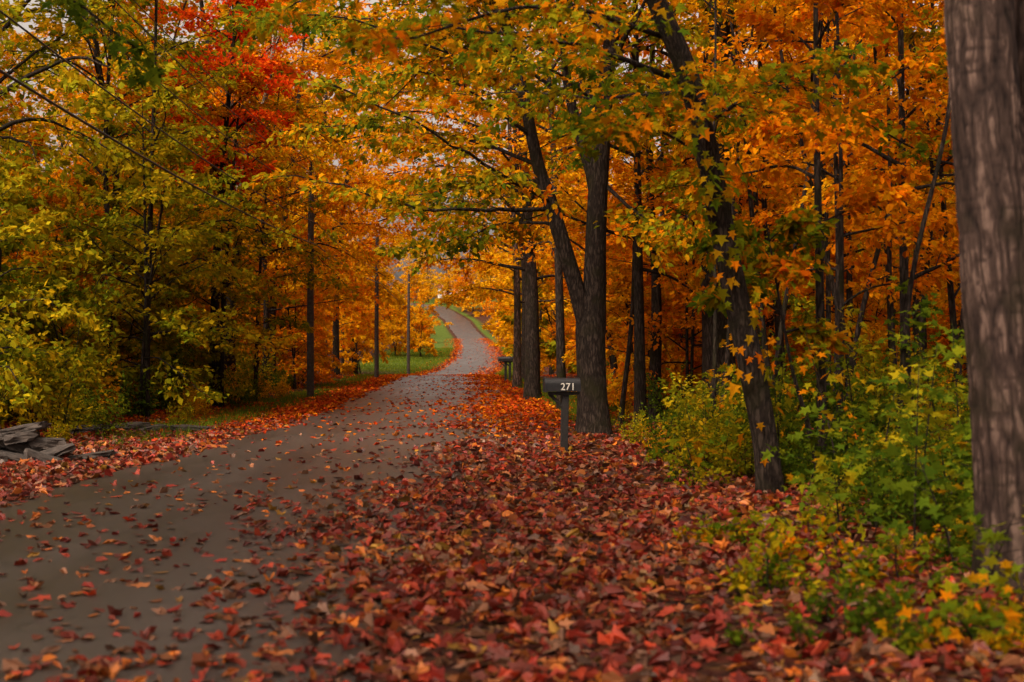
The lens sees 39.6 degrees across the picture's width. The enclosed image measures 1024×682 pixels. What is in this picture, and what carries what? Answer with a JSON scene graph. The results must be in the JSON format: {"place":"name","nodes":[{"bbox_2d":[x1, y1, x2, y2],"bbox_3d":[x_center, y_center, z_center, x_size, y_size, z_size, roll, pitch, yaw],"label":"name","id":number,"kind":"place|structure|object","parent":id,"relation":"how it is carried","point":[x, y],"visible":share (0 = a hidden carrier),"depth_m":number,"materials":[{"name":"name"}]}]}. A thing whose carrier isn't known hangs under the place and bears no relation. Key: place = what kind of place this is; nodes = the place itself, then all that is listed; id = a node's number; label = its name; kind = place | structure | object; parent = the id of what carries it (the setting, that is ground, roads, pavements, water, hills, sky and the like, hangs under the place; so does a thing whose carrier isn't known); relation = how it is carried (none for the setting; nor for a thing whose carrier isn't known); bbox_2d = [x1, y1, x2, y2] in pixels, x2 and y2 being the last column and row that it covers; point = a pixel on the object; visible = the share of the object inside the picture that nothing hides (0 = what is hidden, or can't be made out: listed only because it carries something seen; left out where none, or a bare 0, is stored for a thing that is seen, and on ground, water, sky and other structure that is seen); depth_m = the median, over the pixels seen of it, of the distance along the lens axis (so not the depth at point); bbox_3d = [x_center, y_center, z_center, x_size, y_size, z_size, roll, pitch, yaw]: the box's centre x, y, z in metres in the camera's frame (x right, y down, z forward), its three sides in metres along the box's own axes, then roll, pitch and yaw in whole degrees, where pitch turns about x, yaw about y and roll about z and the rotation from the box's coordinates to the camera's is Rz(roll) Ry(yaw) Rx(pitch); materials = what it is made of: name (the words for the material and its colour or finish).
{"place":"outdoors","nodes":[
{"label":"outdoors","id":0,"kind":"place"},
{"bbox_2d":[0,303,522,681],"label":"road","id":1,"kind":"structure","parent":0,"point":[21,625],"depth_m":12.03,"materials":[{"name":"asphalt"}]},
{"bbox_2d":[0,0,946,298],"label":"sky","id":2,"kind":"structure","parent":0,"point":[25,25],"materials":[{"name":"white"}]},
{"bbox_2d":[0,298,1022,681],"bbox_3d":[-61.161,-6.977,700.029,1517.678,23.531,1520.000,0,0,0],"label":"ground","id":3,"kind":"structure","parent":0,"point":[444,336],"depth_m":9.13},
{"bbox_2d":[0,421,118,462],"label":"stone wall","id":4,"kind":"structure","parent":3,"relation":"on","point":[22,442],"depth_m":20.51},
{"bbox_2d":[37,0,166,90],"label":"maple tree","id":5,"kind":"object","parent":3,"relation":"on","point":[152,75],"visible":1,"depth_m":13.76,"materials":[{"name":"green plant"}]},
{"bbox_2d":[0,0,248,356],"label":"maple tree","id":6,"kind":"object","parent":3,"relation":"on","point":[198,53],"visible":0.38,"depth_m":34.81,"materials":[{"name":"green plant"}]},
{"bbox_2d":[56,422,211,433],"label":"stone wall","id":7,"kind":"structure","parent":3,"relation":"on","point":[147,425],"depth_m":27.66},
{"bbox_2d":[51,0,302,414],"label":"maple tree","id":8,"kind":"object","parent":3,"relation":"on","point":[158,49],"visible":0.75,"depth_m":32.95,"materials":[{"name":"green plant"}]},
{"bbox_2d":[132,0,312,406],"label":"red maple tree","id":9,"kind":"object","parent":3,"relation":"on","point":[266,65],"visible":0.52,"depth_m":38.66,"materials":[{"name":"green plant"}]},
{"bbox_2d":[118,63,327,406],"bbox_3d":[-7.756,-2.879,38.277,5.552,9.670,5.629,0,0,40],"label":"maple tree","id":10,"kind":"object","parent":3,"relation":"on","point":[214,114],"visible":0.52,"depth_m":38.13,"materials":[{"name":"orange plant"}]},
{"bbox_2d":[114,0,366,381],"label":"maple tree","id":11,"kind":"object","parent":3,"relation":"on","point":[345,153],"visible":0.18,"depth_m":44.85,"materials":[{"name":"orange plant"}]},
{"bbox_2d":[200,0,348,325],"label":"sycamore tree","id":12,"kind":"object","parent":3,"relation":"on","point":[219,94],"visible":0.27,"depth_m":43.56,"materials":[{"name":"orange plant"}]},
{"bbox_2d":[185,58,367,401],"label":"maple tree","id":13,"kind":"object","parent":3,"relation":"on","point":[305,327],"visible":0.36,"depth_m":42.92,"materials":[{"name":"orange plant"}]},
{"bbox_2d":[186,0,404,395],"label":"maple tree","id":14,"kind":"object","parent":3,"relation":"on","point":[329,204],"visible":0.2,"depth_m":47.90,"materials":[{"name":"orange plant"}]},
{"bbox_2d":[307,161,317,396],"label":"utility pole","id":15,"kind":"object","parent":3,"relation":"on","point":[310,345],"visible":0.73,"depth_m":45.42,"materials":[{"name":"brown wood"}]},
{"bbox_2d":[0,0,410,307],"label":"power line","id":16,"kind":"object","parent":15,"relation":"attached to","point":[62,108],"visible":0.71,"depth_m":24.88,"materials":[{"name":"metal"}]},
{"bbox_2d":[214,0,459,379],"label":"maple tree","id":17,"kind":"object","parent":3,"relation":"on","point":[306,43],"visible":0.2,"depth_m":54.92,"materials":[{"name":"orange plant"}]},
{"bbox_2d":[220,1,458,380],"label":"maple tree","id":18,"kind":"object","parent":3,"relation":"on","point":[382,233],"visible":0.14,"depth_m":65.86,"materials":[{"name":"orange plant"}]},
{"bbox_2d":[78,347,632,446],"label":"grass","id":19,"kind":"structure","parent":3,"relation":"on","point":[288,400],"depth_m":46.19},
{"bbox_2d":[290,10,454,374],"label":"maple tree","id":20,"kind":"object","parent":3,"relation":"on","point":[392,301],"visible":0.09,"depth_m":83.87,"materials":[{"name":"orange plant"}]},
{"bbox_2d":[374,234,380,377],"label":"utility pole","id":21,"kind":"object","parent":3,"relation":"on","point":[376,346],"visible":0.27,"depth_m":72.92,"materials":[{"name":"brown wood"}]},
{"bbox_2d":[407,271,411,373],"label":"utility pole","id":22,"kind":"object","parent":3,"relation":"on","point":[408,331],"visible":0.96,"depth_m":102.92,"materials":[{"name":"grey wood"}]},
{"bbox_2d":[0,0,957,403],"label":"forest","id":23,"kind":"object","parent":3,"relation":"on","point":[52,122],"visible":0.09,"depth_m":40.02,"materials":[{"name":"orange plant"}]},
{"bbox_2d":[382,4,580,380],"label":"maple tree","id":24,"kind":"object","parent":3,"relation":"on","point":[500,157],"visible":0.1,"depth_m":68.86,"materials":[{"name":"orange plant"}]},
{"bbox_2d":[355,1,608,388],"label":"maple tree","id":25,"kind":"object","parent":3,"relation":"on","point":[516,376],"visible":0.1,"depth_m":55.88,"materials":[{"name":"brown plant"}]},
{"bbox_2d":[0,71,966,421],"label":"understory","id":26,"kind":"object","parent":3,"relation":"on","point":[28,225],"visible":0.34,"depth_m":32.97,"materials":[{"name":"green plant"}]},
{"bbox_2d":[217,0,767,434],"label":"maple tree","id":27,"kind":"object","parent":3,"relation":"on","point":[587,294],"visible":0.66,"depth_m":26.63,"materials":[{"name":"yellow plant"}]},
{"bbox_2d":[305,0,693,410],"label":"maple tree","id":28,"kind":"object","parent":3,"relation":"on","point":[560,331],"visible":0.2,"depth_m":36.90,"materials":[{"name":"orange plant"}]},
{"bbox_2d":[498,356,510,380],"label":"mailbox","id":29,"kind":"object","parent":3,"relation":"on","point":[505,360],"visible":0.94,"depth_m":65.96,"materials":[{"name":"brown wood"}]},
{"bbox_2d":[333,0,677,398],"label":"maple tree","id":30,"kind":"object","parent":3,"relation":"on","point":[532,385],"visible":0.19,"depth_m":44.76,"materials":[{"name":"orange plant"}]},
{"bbox_2d":[503,356,512,379],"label":"mailbox","id":31,"kind":"object","parent":3,"relation":"on","point":[509,365],"visible":0.3,"depth_m":67.48,"materials":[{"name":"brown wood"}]},
{"bbox_2d":[0,338,1023,681],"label":"fallen leaves","id":32,"kind":"object","parent":3,"relation":"on","point":[450,576],"visible":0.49,"depth_m":10.62,"materials":[{"name":"red plant"}]},
{"bbox_2d":[0,294,1023,657],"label":"shrubs","id":33,"kind":"object","parent":3,"relation":"on","point":[124,400],"visible":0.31,"depth_m":17.28,"materials":[{"name":"green plant"}]},
{"bbox_2d":[542,377,580,450],"bbox_3d":[0.781,1.291,22.587,0.600,1.436,0.230,0,0,-8],"label":"mailbox","id":34,"kind":"object","parent":3,"relation":"on","point":[553,386],"visible":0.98,"depth_m":22.56,"materials":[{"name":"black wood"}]},
{"bbox_2d":[241,0,898,494],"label":"leaning tree","id":35,"kind":"object","parent":3,"relation":"on","point":[713,186],"visible":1,"depth_m":15.13,"materials":[{"name":"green plant"}]},
{"bbox_2d":[494,22,664,321],"bbox_3d":[1.866,-3.635,34.025,4.138,11.159,3.102,0,0,-41],"label":"birch tree","id":36,"kind":"object","parent":3,"relation":"on","point":[548,233],"visible":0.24,"depth_m":33.76,"materials":[{"name":"orange plant"}]},
{"bbox_2d":[536,2,666,407],"bbox_3d":[2.386,-3.615,38.005,3.221,11.165,3.530,0,0,28],"label":"birch tree","id":37,"kind":"object","parent":3,"relation":"on","point":[613,360],"visible":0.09,"depth_m":37.93,"materials":[{"name":"orange plant"}]},
{"bbox_2d":[490,0,746,425],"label":"beech tree","id":38,"kind":"object","parent":3,"relation":"on","point":[639,357],"visible":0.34,"depth_m":28.89,"materials":[{"name":"orange plant"}]},
{"bbox_2d":[547,0,697,366],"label":"birch tree","id":39,"kind":"object","parent":3,"relation":"on","point":[648,52],"visible":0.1,"depth_m":35.30,"materials":[{"name":"orange plant"}]},
{"bbox_2d":[577,0,698,423],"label":"birch tree","id":40,"kind":"object","parent":3,"relation":"on","point":[626,374],"visible":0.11,"depth_m":31.46,"materials":[{"name":"plant"}]},
{"bbox_2d":[543,0,733,419],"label":"beech tree","id":41,"kind":"object","parent":3,"relation":"on","point":[655,362],"visible":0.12,"depth_m":31.91,"materials":[{"name":"orange plant"}]},
{"bbox_2d":[628,33,697,368],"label":"birch tree","id":42,"kind":"object","parent":3,"relation":"on","point":[662,212],"depth_m":36.97,"materials":[{"name":"orange plant"}]},
{"bbox_2d":[638,378,705,451],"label":"sapling","id":43,"kind":"object","parent":3,"relation":"on","point":[675,389],"visible":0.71,"depth_m":22.28,"materials":[{"name":"green plant"}]},
{"bbox_2d":[650,432,743,483],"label":"sapling","id":44,"kind":"object","parent":3,"relation":"on","point":[696,445],"visible":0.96,"depth_m":17.01,"materials":[{"name":"green plant"}]},
{"bbox_2d":[670,361,738,427],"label":"sapling","id":45,"kind":"object","parent":3,"relation":"on","point":[710,376],"visible":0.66,"depth_m":20.55,"materials":[{"name":"green plant"}]},
{"bbox_2d":[637,0,796,418],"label":"birch tree","id":46,"kind":"object","parent":3,"relation":"on","point":[668,242],"visible":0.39,"depth_m":23.22,"materials":[{"name":"orange plant"}]},
{"bbox_2d":[640,0,815,410],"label":"birch tree","id":47,"kind":"object","parent":3,"relation":"on","point":[662,186],"visible":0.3,"depth_m":25.72,"materials":[{"name":"orange plant"}]},
{"bbox_2d":[692,25,774,215],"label":"birch tree","id":48,"kind":"object","parent":3,"relation":"on","point":[764,45],"visible":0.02,"depth_m":37.68,"materials":[{"name":"orange plant"}]},
{"bbox_2d":[553,0,922,418],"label":"oak tree","id":49,"kind":"object","parent":3,"relation":"on","point":[707,339],"visible":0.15,"depth_m":28.74,"materials":[{"name":"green plant"}]},
{"bbox_2d":[654,0,822,348],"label":"birch tree","id":50,"kind":"object","parent":3,"relation":"on","point":[768,8],"visible":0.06,"depth_m":28.36,"materials":[{"name":"orange plant"}]},
{"bbox_2d":[668,0,825,387],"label":"birch tree","id":51,"kind":"object","parent":3,"relation":"on","point":[692,7],"visible":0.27,"depth_m":26.45,"materials":[{"name":"orange plant"}]},
{"bbox_2d":[716,324,786,408],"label":"sapling","id":52,"kind":"object","parent":3,"relation":"on","point":[729,371],"visible":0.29,"depth_m":19.61,"materials":[{"name":"green plant"}]},
{"bbox_2d":[681,5,853,363],"bbox_3d":[6.487,-4.332,35.331,4.656,12.561,5.069,0,0,15],"label":"maple tree","id":53,"kind":"object","parent":3,"relation":"on","point":[768,324],"visible":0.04,"depth_m":34.90,"materials":[{"name":"orange plant"}]},
{"bbox_2d":[729,376,806,445],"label":"sapling","id":54,"kind":"object","parent":3,"relation":"on","point":[735,428],"visible":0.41,"depth_m":17.89,"materials":[{"name":"green plant"}]},
{"bbox_2d":[685,205,852,477],"bbox_3d":[2.898,0.147,16.731,1.909,3.470,1.696,0,0,36],"label":"sapling","id":55,"kind":"object","parent":3,"relation":"on","point":[791,226],"visible":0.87,"depth_m":16.49,"materials":[{"name":"green plant"}]},
{"bbox_2d":[735,25,821,397],"bbox_3d":[5.816,-3.636,33.190,3.623,11.162,4.453,0,0,17],"label":"birch tree","id":56,"kind":"object","parent":3,"relation":"on","point":[798,190],"visible":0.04,"depth_m":32.80,"materials":[{"name":"orange plant"}]},
{"bbox_2d":[675,0,888,391],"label":"maple tree","id":57,"kind":"object","parent":3,"relation":"on","point":[777,317],"visible":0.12,"depth_m":29.92,"materials":[{"name":"orange plant"}]},
{"bbox_2d":[728,506,865,553],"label":"sapling","id":58,"kind":"object","parent":3,"relation":"on","point":[783,520],"visible":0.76,"depth_m":11.65,"materials":[{"name":"green plant"}]},
{"bbox_2d":[705,0,892,368],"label":"birch tree","id":59,"kind":"object","parent":3,"relation":"on","point":[826,256],"visible":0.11,"depth_m":25.96,"materials":[{"name":"orange plant"}]},
{"bbox_2d":[684,0,924,474],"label":"birch tree","id":60,"kind":"object","parent":3,"relation":"on","point":[773,27],"visible":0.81,"depth_m":17.26,"materials":[{"name":"orange plant"}]},
{"bbox_2d":[657,13,953,384],"bbox_3d":[5.372,-3.994,24.450,4.299,11.812,4.130,0,0,45],"label":"birch tree","id":61,"kind":"object","parent":3,"relation":"on","point":[736,45],"visible":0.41,"depth_m":24.18,"materials":[{"name":"orange plant"}]},
{"bbox_2d":[761,403,876,495],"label":"sapling","id":62,"kind":"object","parent":3,"relation":"on","point":[796,436],"visible":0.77,"depth_m":14.83,"materials":[{"name":"green plant"}]},
{"bbox_2d":[735,1,910,418],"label":"birch tree","id":63,"kind":"object","parent":3,"relation":"on","point":[882,259],"visible":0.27,"depth_m":27.46,"materials":[{"name":"orange plant"}]},
{"bbox_2d":[778,332,875,486],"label":"sapling","id":64,"kind":"object","parent":3,"relation":"on","point":[802,369],"visible":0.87,"depth_m":15.71,"materials":[{"name":"green plant"}]},
{"bbox_2d":[771,0,892,317],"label":"birch tree","id":65,"kind":"object","parent":3,"relation":"on","point":[828,44],"visible":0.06,"depth_m":32.96,"materials":[{"name":"orange plant"}]},
{"bbox_2d":[776,468,891,531],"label":"sapling","id":66,"kind":"object","parent":3,"relation":"on","point":[822,495],"visible":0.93,"depth_m":12.53,"materials":[{"name":"green plant"}]},
{"bbox_2d":[782,442,894,520],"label":"sapling","id":67,"kind":"object","parent":3,"relation":"on","point":[852,475],"visible":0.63,"depth_m":13.43,"materials":[{"name":"green plant"}]},
{"bbox_2d":[718,0,959,416],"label":"birch tree","id":68,"kind":"object","parent":3,"relation":"on","point":[869,238],"visible":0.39,"depth_m":20.97,"materials":[{"name":"orange plant"}]},
{"bbox_2d":[725,0,958,420],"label":"birch tree","id":69,"kind":"object","parent":3,"relation":"on","point":[932,221],"visible":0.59,"depth_m":19.34,"materials":[{"name":"orange plant"}]},
{"bbox_2d":[735,1,960,396],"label":"birch tree","id":70,"kind":"object","parent":3,"relation":"on","point":[849,276],"visible":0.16,"depth_m":29.91,"materials":[{"name":"orange plant"}]},
{"bbox_2d":[743,10,958,400],"bbox_3d":[6.454,-3.667,24.224,4.684,11.158,3.158,0,0,0],"label":"birch tree","id":71,"kind":"object","parent":3,"relation":"on","point":[768,216],"visible":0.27,"depth_m":24.56,"materials":[{"name":"orange plant"}]},
{"bbox_2d":[807,284,895,442],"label":"sapling","id":72,"kind":"object","parent":3,"relation":"on","point":[868,347],"visible":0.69,"depth_m":17.30,"materials":[{"name":"green plant"}]},
{"bbox_2d":[746,0,958,420],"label":"beech tree","id":73,"kind":"object","parent":3,"relation":"on","point":[761,125],"visible":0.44,"depth_m":21.87,"materials":[{"name":"orange plant"}]},
{"bbox_2d":[810,35,895,329],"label":"birch tree","id":74,"kind":"object","parent":3,"relation":"on","point":[854,57],"visible":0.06,"depth_m":35.17,"materials":[{"name":"orange plant"}]},
{"bbox_2d":[762,0,951,387],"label":"birch tree","id":75,"kind":"object","parent":3,"relation":"on","point":[912,117],"visible":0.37,"depth_m":23.14,"materials":[{"name":"orange plant"}]},
{"bbox_2d":[792,0,959,417],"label":"birch tree","id":76,"kind":"object","parent":3,"relation":"on","point":[805,200],"visible":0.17,"depth_m":23.96,"materials":[{"name":"orange plant"}]},
{"bbox_2d":[794,0,958,396],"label":"oak tree","id":77,"kind":"object","parent":3,"relation":"on","point":[923,248],"visible":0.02,"depth_m":32.90,"materials":[{"name":"orange plant"}]},
{"bbox_2d":[824,360,943,484],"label":"sapling","id":78,"kind":"object","parent":3,"relation":"on","point":[901,369],"visible":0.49,"depth_m":14.41,"materials":[{"name":"green plant"}]},
{"bbox_2d":[829,0,950,366],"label":"birch tree","id":79,"kind":"object","parent":3,"relation":"on","point":[874,53],"visible":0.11,"depth_m":29.47,"materials":[{"name":"orange plant"}]},
{"bbox_2d":[831,46,953,165],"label":"birch tree","id":80,"kind":"object","parent":3,"relation":"on","point":[890,131],"visible":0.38,"depth_m":18.85,"materials":[{"name":"orange plant"}]},
{"bbox_2d":[824,0,964,406],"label":"birch tree","id":81,"kind":"object","parent":3,"relation":"on","point":[952,301],"visible":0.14,"depth_m":24.98,"materials":[{"name":"orange plant"}]},
{"bbox_2d":[863,0,949,445],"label":"birch tree","id":82,"kind":"object","parent":3,"relation":"on","point":[918,245],"visible":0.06,"depth_m":17.58,"materials":[{"name":"brown plant"}]},
{"bbox_2d":[846,366,970,544],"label":"sapling","id":83,"kind":"object","parent":3,"relation":"on","point":[916,440],"visible":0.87,"depth_m":12.25,"materials":[{"name":"green plant"}]},
{"bbox_2d":[867,269,954,436],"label":"sapling","id":84,"kind":"object","parent":3,"relation":"on","point":[923,303],"visible":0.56,"depth_m":17.78,"materials":[{"name":"green plant"}]},
{"bbox_2d":[879,0,943,33],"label":"birch tree","id":85,"kind":"object","parent":3,"relation":"on","point":[941,5],"visible":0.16,"depth_m":22.94,"materials":[{"name":"orange plant"}]},
{"bbox_2d":[874,3,953,194],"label":"birch tree","id":86,"kind":"object","parent":3,"relation":"on","point":[908,33],"visible":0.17,"depth_m":22.58,"materials":[{"name":"orange plant"}]},
{"bbox_2d":[868,345,967,519],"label":"sapling","id":87,"kind":"object","parent":3,"relation":"on","point":[957,351],"visible":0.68,"depth_m":13.55,"materials":[{"name":"green plant"}]},
{"bbox_2d":[863,440,973,561],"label":"sapling","id":88,"kind":"object","parent":3,"relation":"on","point":[904,488],"visible":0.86,"depth_m":10.74,"materials":[{"name":"green plant"}]},
{"bbox_2d":[882,20,956,211],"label":"birch tree","id":89,"kind":"object","parent":3,"relation":"on","point":[883,114],"visible":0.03,"depth_m":34.11,"materials":[{"name":"orange plant"}]},
{"bbox_2d":[874,293,968,488],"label":"sapling","id":90,"kind":"object","parent":3,"relation":"on","point":[921,325],"visible":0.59,"depth_m":14.63,"materials":[{"name":"green plant"}]},
{"bbox_2d":[896,0,955,212],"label":"birch tree","id":91,"kind":"object","parent":3,"relation":"on","point":[950,205],"visible":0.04,"depth_m":31.45,"materials":[{"name":"orange plant"}]},
{"bbox_2d":[891,43,964,410],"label":"birch tree","id":92,"kind":"object","parent":3,"relation":"on","point":[961,325],"visible":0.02,"depth_m":27.97,"materials":[{"name":"orange plant"}]},
{"bbox_2d":[928,8,943,26],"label":"birch tree","id":93,"kind":"object","parent":3,"relation":"on","point":[941,22],"visible":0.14,"depth_m":23.60,"materials":[{"name":"orange plant"}]},
{"bbox_2d":[905,321,970,492],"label":"sapling","id":94,"kind":"object","parent":3,"relation":"on","point":[949,355],"visible":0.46,"depth_m":13.99,"materials":[{"name":"green plant"}]},
{"bbox_2d":[919,132,958,234],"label":"birch tree","id":95,"kind":"object","parent":3,"relation":"on","point":[955,226],"visible":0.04,"depth_m":26.72,"materials":[{"name":"orange plant"}]},
{"bbox_2d":[910,418,973,550],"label":"sapling","id":96,"kind":"object","parent":3,"relation":"on","point":[959,427],"visible":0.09,"depth_m":11.58,"materials":[{"name":"green plant"}]},
{"bbox_2d":[870,584,1023,654],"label":"sapling","id":97,"kind":"object","parent":3,"relation":"on","point":[1011,616],"visible":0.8,"depth_m":7.81,"materials":[{"name":"yellow plant"}]},
{"bbox_2d":[922,434,972,502],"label":"sapling","id":98,"kind":"object","parent":3,"relation":"on","point":[962,443],"visible":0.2,"depth_m":11.27,"materials":[{"name":"green plant"}]},
{"bbox_2d":[927,423,970,481],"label":"sapling","id":99,"kind":"object","parent":3,"relation":"on","point":[931,456],"visible":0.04,"depth_m":12.60,"materials":[{"name":"green plant"}]},
{"bbox_2d":[913,505,1023,592],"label":"sapling","id":100,"kind":"object","parent":3,"relation":"on","point":[990,536],"visible":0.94,"depth_m":9.17,"materials":[{"name":"green plant"}]},
{"bbox_2d":[922,559,1023,620],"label":"sapling","id":101,"kind":"object","parent":3,"relation":"on","point":[996,578],"visible":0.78,"depth_m":8.38,"materials":[{"name":"yellow plant"}]},
{"bbox_2d":[944,0,1023,598],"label":"oak tree","id":102,"kind":"object","parent":3,"relation":"on","point":[987,125],"visible":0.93,"depth_m":9.60,"materials":[{"name":"brown plant"}]},
{"bbox_2d":[1015,0,1023,124],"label":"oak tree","id":103,"kind":"object","parent":3,"relation":"on","point":[1019,11],"visible":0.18,"depth_m":10.12,"materials":[{"name":"brown plant"}]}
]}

